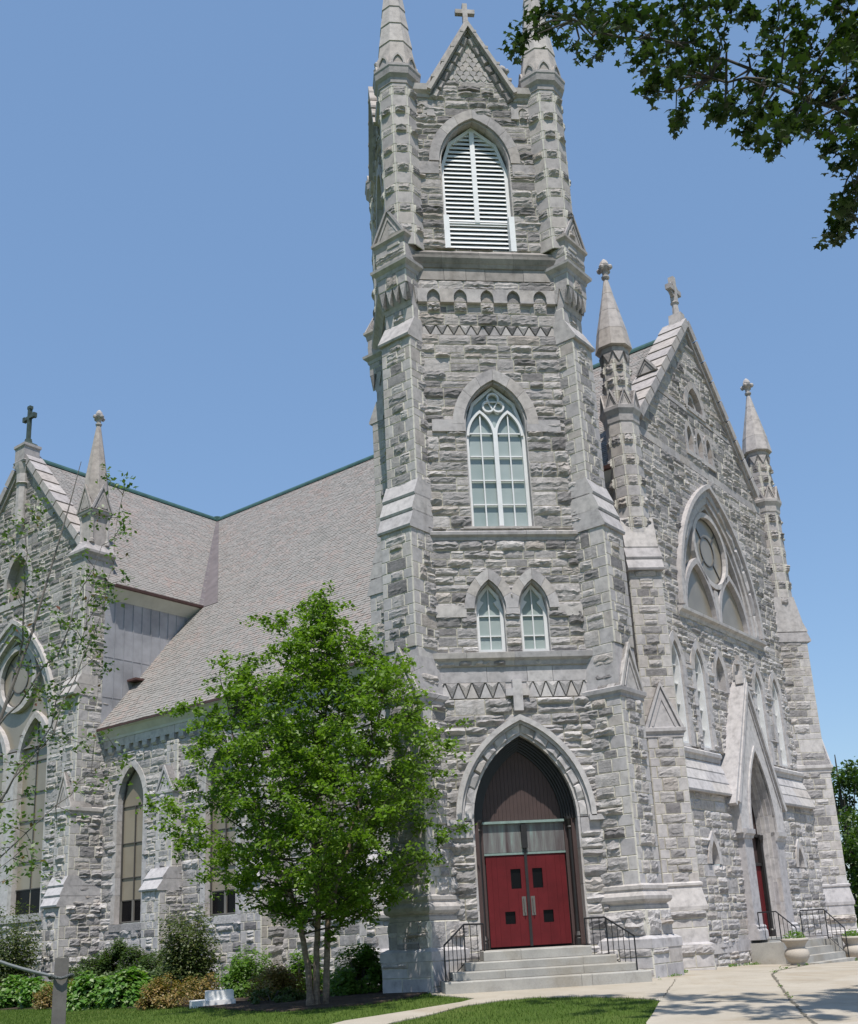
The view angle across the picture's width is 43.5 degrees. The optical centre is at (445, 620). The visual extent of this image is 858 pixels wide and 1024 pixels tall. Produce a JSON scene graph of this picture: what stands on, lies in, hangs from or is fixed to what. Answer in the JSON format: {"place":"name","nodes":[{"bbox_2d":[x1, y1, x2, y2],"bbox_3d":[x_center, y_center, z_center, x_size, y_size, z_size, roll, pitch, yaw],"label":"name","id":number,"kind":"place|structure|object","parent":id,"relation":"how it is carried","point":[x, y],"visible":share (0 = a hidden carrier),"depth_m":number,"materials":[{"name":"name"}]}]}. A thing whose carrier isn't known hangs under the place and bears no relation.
{"place":"outdoors","nodes":[
{"label":"outdoors","id":0,"kind":"place"},
{"bbox_2d":[0,924,857,1023],"bbox_3d":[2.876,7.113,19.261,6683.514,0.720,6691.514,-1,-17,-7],"label":"lawn ground","id":1,"kind":"structure","parent":0,"point":[487,1020],"depth_m":20.45,"materials":[{"name":"green plant"}]},
{"bbox_2d":[51,958,68,1023],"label":"wooden post","id":2,"kind":"object","parent":1,"relation":"on","point":[59,995],"visible":1,"depth_m":7.13,"materials":[{"name":"grey wood"}]},
{"bbox_2d":[0,960,74,979],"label":"cable","id":3,"kind":"object","parent":2,"relation":"attached to","point":[52,976],"visible":0.88,"depth_m":7.11,"materials":[{"name":"grey plastic"}]},
{"bbox_2d":[0,463,137,890],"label":"sapling","id":4,"kind":"object","parent":1,"relation":"on","point":[64,706],"visible":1,"depth_m":9.51,"materials":[{"name":"green plant"}]},
{"bbox_2d":[0,989,427,1011],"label":"planting bed","id":5,"kind":"object","parent":1,"relation":"on","point":[241,1004],"visible":0.16,"depth_m":23.31,"materials":[{"name":"brown soil"}]},
{"bbox_2d":[0,974,27,1008],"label":"hydrangea","id":6,"kind":"object","parent":5,"relation":"on","point":[8,998],"visible":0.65,"depth_m":33.49,"materials":[{"name":"green plant"}]},
{"bbox_2d":[0,898,47,987],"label":"juniper","id":7,"kind":"object","parent":5,"relation":"on","point":[16,953],"visible":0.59,"depth_m":37.21,"materials":[{"name":"green plant"}]},
{"bbox_2d":[13,976,52,1008],"bbox_3d":[-12.432,11.383,32.698,1.512,1.083,1.639,-10,-18,23],"label":"hydrangea","id":8,"kind":"object","parent":5,"relation":"on","point":[26,990],"visible":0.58,"depth_m":32.38,"materials":[{"name":"green plant"}]},
{"bbox_2d":[31,981,52,1009],"bbox_3d":[-11.617,10.905,31.257,0.847,0.843,0.926,-14,-20,33],"label":"spirea","id":9,"kind":"object","parent":5,"relation":"on","point":[41,1001],"visible":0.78,"depth_m":31.05,"materials":[{"name":"brown plant"}]},
{"bbox_2d":[47,964,96,981],"bbox_3d":[-12.749,12.430,36.935,2.014,1.264,1.813,-1,-17,-7],"label":"yew","id":10,"kind":"object","parent":5,"relation":"on","point":[74,969],"visible":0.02,"depth_m":36.84,"materials":[{"name":"green plant"}]},
{"bbox_2d":[66,970,111,1011],"bbox_3d":[-9.463,10.023,29.036,1.760,1.131,1.688,10,-21,-38],"label":"hydrangea","id":11,"kind":"object","parent":5,"relation":"on","point":[84,994],"visible":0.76,"depth_m":28.61,"materials":[{"name":"green plant"}]},
{"bbox_2d":[67,949,113,983],"bbox_3d":[-11.838,11.958,36.274,2.107,1.678,1.767,-1,-17,-7],"label":"yew","id":12,"kind":"object","parent":5,"relation":"on","point":[88,965],"visible":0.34,"depth_m":36.18,"materials":[{"name":"green plant"}]},
{"bbox_2d":[94,937,130,981],"bbox_3d":[-11.027,11.663,36.113,1.477,2.019,1.618,7,-19,-32],"label":"yew","id":13,"kind":"object","parent":5,"relation":"on","point":[112,956],"visible":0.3,"depth_m":36.06,"materials":[{"name":"green plant"}]},
{"bbox_2d":[95,965,152,1009],"bbox_3d":[-8.271,9.713,28.284,1.798,1.211,1.511,-8,-17,15],"label":"hydrangea","id":14,"kind":"object","parent":5,"relation":"on","point":[122,988],"visible":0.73,"depth_m":27.95,"materials":[{"name":"green plant"}]},
{"bbox_2d":[109,944,149,982],"bbox_3d":[-10.243,11.534,35.362,1.634,1.733,1.912,-1,-17,-7],"label":"yew","id":15,"kind":"object","parent":5,"relation":"on","point":[133,955],"visible":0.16,"depth_m":35.37,"materials":[{"name":"green plant"}]},
{"bbox_2d":[132,949,171,985],"bbox_3d":[-9.354,11.322,34.518,1.930,1.549,1.939,-1,-17,-7],"label":"yew","id":16,"kind":"object","parent":5,"relation":"on","point":[150,967],"visible":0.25,"depth_m":34.51,"materials":[{"name":"green plant"}]},
{"bbox_2d":[133,973,193,1010],"bbox_3d":[-6.833,9.057,26.272,1.453,0.900,1.496,-1,-17,-7],"label":"spirea","id":17,"kind":"object","parent":5,"relation":"on","point":[159,996],"visible":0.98,"depth_m":25.96,"materials":[{"name":"brown plant"}]},
{"bbox_2d":[146,901,227,995],"bbox_3d":[-7.748,9.941,32.452,2.404,2.816,2.453,-1,-17,-7],"label":"juniper","id":18,"kind":"object","parent":5,"relation":"on","point":[185,961],"visible":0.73,"depth_m":32.02,"materials":[{"name":"green plant"}]},
{"bbox_2d":[178,972,222,1003],"bbox_3d":[-6.170,9.340,27.252,1.081,0.807,1.222,-15,-20,34],"label":"spirea","id":19,"kind":"object","parent":5,"relation":"on","point":[196,988],"visible":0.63,"depth_m":27.03,"materials":[{"name":"brown plant"}]},
{"bbox_2d":[189,989,235,1008],"bbox_3d":[-5.528,9.020,25.525,1.060,0.440,0.750,1,-17,-13],"label":"memorial stone","id":20,"kind":"object","parent":5,"relation":"on","point":[219,997],"visible":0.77,"depth_m":25.30,"materials":[{"name":"white stone"}]},
{"bbox_2d":[214,944,275,997],"bbox_3d":[-5.388,9.457,28.957,1.672,1.417,1.742,-1,-17,-7],"label":"privet","id":21,"kind":"object","parent":5,"relation":"on","point":[238,974],"visible":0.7,"depth_m":28.70,"materials":[{"name":"green plant"}]},
{"bbox_2d":[243,960,305,1000],"bbox_3d":[-4.195,8.820,26.314,1.322,0.987,1.625,-15,-20,35],"label":"spirea","id":22,"kind":"object","parent":5,"relation":"on","point":[280,977],"visible":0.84,"depth_m":26.04,"materials":[{"name":"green plant"}]},
{"bbox_2d":[248,986,305,1003],"bbox_3d":[-3.832,8.609,24.634,1.422,0.420,1.396,-1,-17,-7],"label":"ground juniper","id":23,"kind":"object","parent":5,"relation":"on","point":[289,994],"visible":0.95,"depth_m":24.54,"materials":[{"name":"green plant"}]},
{"bbox_2d":[283,948,322,992],"bbox_3d":[-3.869,9.236,28.198,1.586,1.229,1.577,-1,-17,-7],"label":"privet","id":24,"kind":"object","parent":5,"relation":"on","point":[296,967],"visible":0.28,"depth_m":28.11,"materials":[{"name":"green plant"}]},
{"bbox_2d":[135,580,476,1005],"bbox_3d":[-2.873,3.629,23.907,7.570,9.469,7.236,-1,-17,-7],"label":"birch tree","id":25,"kind":"object","parent":5,"relation":"on","point":[328,775],"visible":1,"depth_m":23.22,"materials":[{"name":"green plant"}]},
{"bbox_2d":[320,943,382,995],"bbox_3d":[-2.016,8.409,25.890,1.961,1.252,1.630,8,-20,-33],"label":"privet","id":26,"kind":"object","parent":5,"relation":"on","point":[360,973],"visible":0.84,"depth_m":25.69,"materials":[{"name":"green plant"}]},
{"bbox_2d":[0,0,857,992],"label":"stone church","id":27,"kind":"structure","parent":1,"relation":"on","point":[540,544],"depth_m":32.19,"materials":[{"name":"grey stone"}]},
{"bbox_2d":[2,549,32,602],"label":"gable window","id":28,"kind":"structure","parent":27,"relation":"in","point":[14,573],"depth_m":46.49,"materials":[{"name":"stone"}]},
{"bbox_2d":[0,637,47,915],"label":"transept window","id":29,"kind":"structure","parent":27,"relation":"in","point":[21,721],"depth_m":43.28,"materials":[{"name":"glass"}]},
{"bbox_2d":[119,769,142,923],"bbox_3d":[-11.255,8.075,39.058,1.520,5.600,0.101,-15,-20,35],"label":"aisle window","id":30,"kind":"structure","parent":27,"relation":"in","point":[132,823],"depth_m":39.10,"materials":[{"name":"grey glass"}]},
{"bbox_2d":[210,753,235,915],"bbox_3d":[-7.365,7.011,36.188,1.520,5.600,0.101,-15,-20,35],"label":"aisle window","id":31,"kind":"structure","parent":27,"relation":"in","point":[226,905],"depth_m":35.96,"materials":[{"name":"grey glass"}]},
{"bbox_2d":[314,740,345,902],"bbox_3d":[-3.475,5.948,33.317,1.520,5.600,0.101,-15,-20,35],"label":"aisle window","id":32,"kind":"structure","parent":27,"relation":"in","point":[340,761],"depth_m":33.40,"materials":[{"name":"grey"}]},
{"bbox_2d":[476,585,505,651],"bbox_3d":[1.133,-0.038,27.726,0.720,1.840,0.121,-1,-17,-7],"label":"lancet window","id":33,"kind":"structure","parent":27,"relation":"in","point":[490,622],"depth_m":27.71,"materials":[{"name":"grey glass"}]},
{"bbox_2d":[466,387,531,525],"bbox_3d":[1.380,-4.415,29.093,1.640,4.230,0.168,-1,-17,-7],"label":"traceried window","id":34,"kind":"structure","parent":27,"relation":"in","point":[496,449],"depth_m":29.07,"materials":[{"name":"grey glass"}]},
{"bbox_2d":[485,855,529,947],"bbox_3d":[1.513,6.787,26.069,0.955,2.140,0.135,-1,-17,-7],"label":"door leaf","id":35,"kind":"structure","parent":27,"relation":"in","point":[505,874],"depth_m":26.07,"materials":[{"name":"red paint"}]},
{"bbox_2d":[520,584,548,650],"bbox_3d":[2.263,-0.058,27.874,0.720,1.840,0.121,-1,-17,-7],"label":"lancet window","id":36,"kind":"structure","parent":27,"relation":"in","point":[534,627],"depth_m":27.86,"materials":[{"name":"grey glass"}]},
{"bbox_2d":[527,853,571,944],"bbox_3d":[2.529,6.769,26.203,0.955,2.140,0.135,-1,-17,-7],"label":"door leaf","id":37,"kind":"structure","parent":27,"relation":"in","point":[550,915],"depth_m":26.20,"materials":[{"name":"red paint"}]},
{"bbox_2d":[672,643,688,742],"bbox_3d":[7.164,2.225,33.574,0.243,3.290,0.710,-15,-20,35],"label":"lancet window","id":38,"kind":"structure","parent":27,"relation":"in","point":[675,660],"depth_m":33.78,"materials":[{"name":"white paint"}]},
{"bbox_2d":[683,381,705,422],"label":"trefoil window","id":39,"kind":"structure","parent":27,"relation":"in","point":[692,399],"depth_m":40.09,"materials":[{"name":"stone"}]},
{"bbox_2d":[695,653,711,748],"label":"lancet window","id":40,"kind":"structure","parent":27,"relation":"in","point":[699,676],"depth_m":34.98,"materials":[{"name":"white paint"}]},
{"bbox_2d":[685,505,750,634],"bbox_3d":[9.388,-2.017,38.188,0.210,4.510,5.450,-15,-20,35],"label":"rose window","id":41,"kind":"structure","parent":27,"relation":"in","point":[713,589],"depth_m":38.38,"materials":[{"name":"glass"}]},
{"bbox_2d":[755,675,768,749],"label":"lancet window","id":42,"kind":"structure","parent":27,"relation":"in","point":[757,689],"depth_m":38.85,"materials":[{"name":"white paint"}]},
{"bbox_2d":[756,866,768,931],"bbox_3d":[10.283,9.171,35.160,0.061,2.220,0.686,-15,-20,35],"label":"door leaf","id":43,"kind":"structure","parent":27,"relation":"in","point":[762,900],"depth_m":35.31,"materials":[{"name":"red paint"}]},
{"bbox_2d":[772,683,787,765],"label":"lancet window","id":44,"kind":"structure","parent":27,"relation":"in","point":[776,704],"depth_m":39.96,"materials":[{"name":"white paint"}]},
{"bbox_2d":[498,0,857,251],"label":"maple tree","id":45,"kind":"object","parent":1,"relation":"on","point":[793,121],"visible":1,"depth_m":16.06,"materials":[{"name":"green plant"}]},
{"bbox_2d":[831,755,857,923],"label":"broadleaf tree","id":46,"kind":"object","parent":1,"relation":"on","point":[841,804],"visible":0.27,"depth_m":64.91,"materials":[{"name":"green plant"}]},
{"bbox_2d":[837,805,857,922],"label":"broadleaf tree","id":47,"kind":"object","parent":1,"relation":"on","point":[851,841],"visible":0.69,"depth_m":58.85,"materials":[{"name":"green plant"}]},
{"bbox_2d":[838,766,857,842],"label":"broadleaf tree","id":48,"kind":"object","parent":1,"relation":"on","point":[847,794],"visible":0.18,"depth_m":66.71,"materials":[{"name":"green plant"}]},
{"bbox_2d":[0,0,857,923],"label":"sky","id":49,"kind":"structure","parent":0,"point":[186,252],"materials":[{"name":"blue"}]},
{"bbox_2d":[333,961,857,1023],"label":"pavement","id":50,"kind":"structure","parent":0,"point":[738,992],"depth_m":20.69,"materials":[{"name":"concrete"}]},
{"bbox_2d":[440,945,651,994],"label":"entrance steps","id":51,"kind":"structure","parent":50,"relation":"on","point":[535,968],"depth_m":23.84,"materials":[{"name":"stone"}]},
{"bbox_2d":[443,923,484,981],"bbox_3d":[0.397,7.490,24.224,0.162,1.279,1.484,-16,-21,37],"label":"iron railing","id":52,"kind":"object","parent":51,"relation":"on","point":[455,933],"visible":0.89,"depth_m":24.28,"materials":[{"name":"black metal"}]},
{"bbox_2d":[584,916,637,969],"bbox_3d":[3.817,7.442,24.661,1.353,1.289,0.149,-17,-21,39],"label":"iron railing","id":53,"kind":"object","parent":51,"relation":"on","point":[622,928],"visible":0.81,"depth_m":24.75,"materials":[{"name":"black metal"}]},
{"bbox_2d":[658,958,857,997],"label":"weeds","id":54,"kind":"object","parent":50,"relation":"on","point":[730,965],"visible":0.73,"depth_m":28.27,"materials":[{"name":"green plant"}]},
{"bbox_2d":[663,964,856,1023],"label":"pavement cracks","id":55,"kind":"object","parent":50,"relation":"on","point":[796,1004],"visible":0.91,"depth_m":19.36,"materials":[{"name":"grey concrete"}]},
{"bbox_2d":[781,930,809,964],"bbox_3d":[10.174,9.480,31.199,0.750,0.992,0.750,-1,-17,-7],"label":"planter urn","id":56,"kind":"object","parent":50,"relation":"on","point":[796,952],"visible":0.99,"depth_m":30.95,"materials":[{"name":"stone"}]},
{"bbox_2d":[750,935,855,964],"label":"portal steps","id":57,"kind":"structure","parent":50,"relation":"on","point":[820,950],"depth_m":32.88,"materials":[{"name":"stone"}]},
{"bbox_2d":[757,911,797,942],"bbox_3d":[10.126,9.558,32.684,1.176,1.421,0.042,-15,-20,35],"label":"iron railing","id":58,"kind":"object","parent":57,"relation":"on","point":[774,923],"visible":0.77,"depth_m":32.78,"materials":[{"name":"black metal"}]},
{"bbox_2d":[799,909,849,956],"bbox_3d":[12.275,10.141,34.863,1.416,1.541,0.042,-15,-20,35],"label":"iron railing","id":59,"kind":"object","parent":57,"relation":"on","point":[826,927],"visible":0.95,"depth_m":34.85,"materials":[{"name":"black metal"}]},
{"bbox_2d":[840,929,857,959],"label":"planter urn","id":60,"kind":"object","parent":50,"relation":"on","point":[852,941],"visible":0.81,"depth_m":34.97,"materials":[{"name":"concrete"}]}
]}

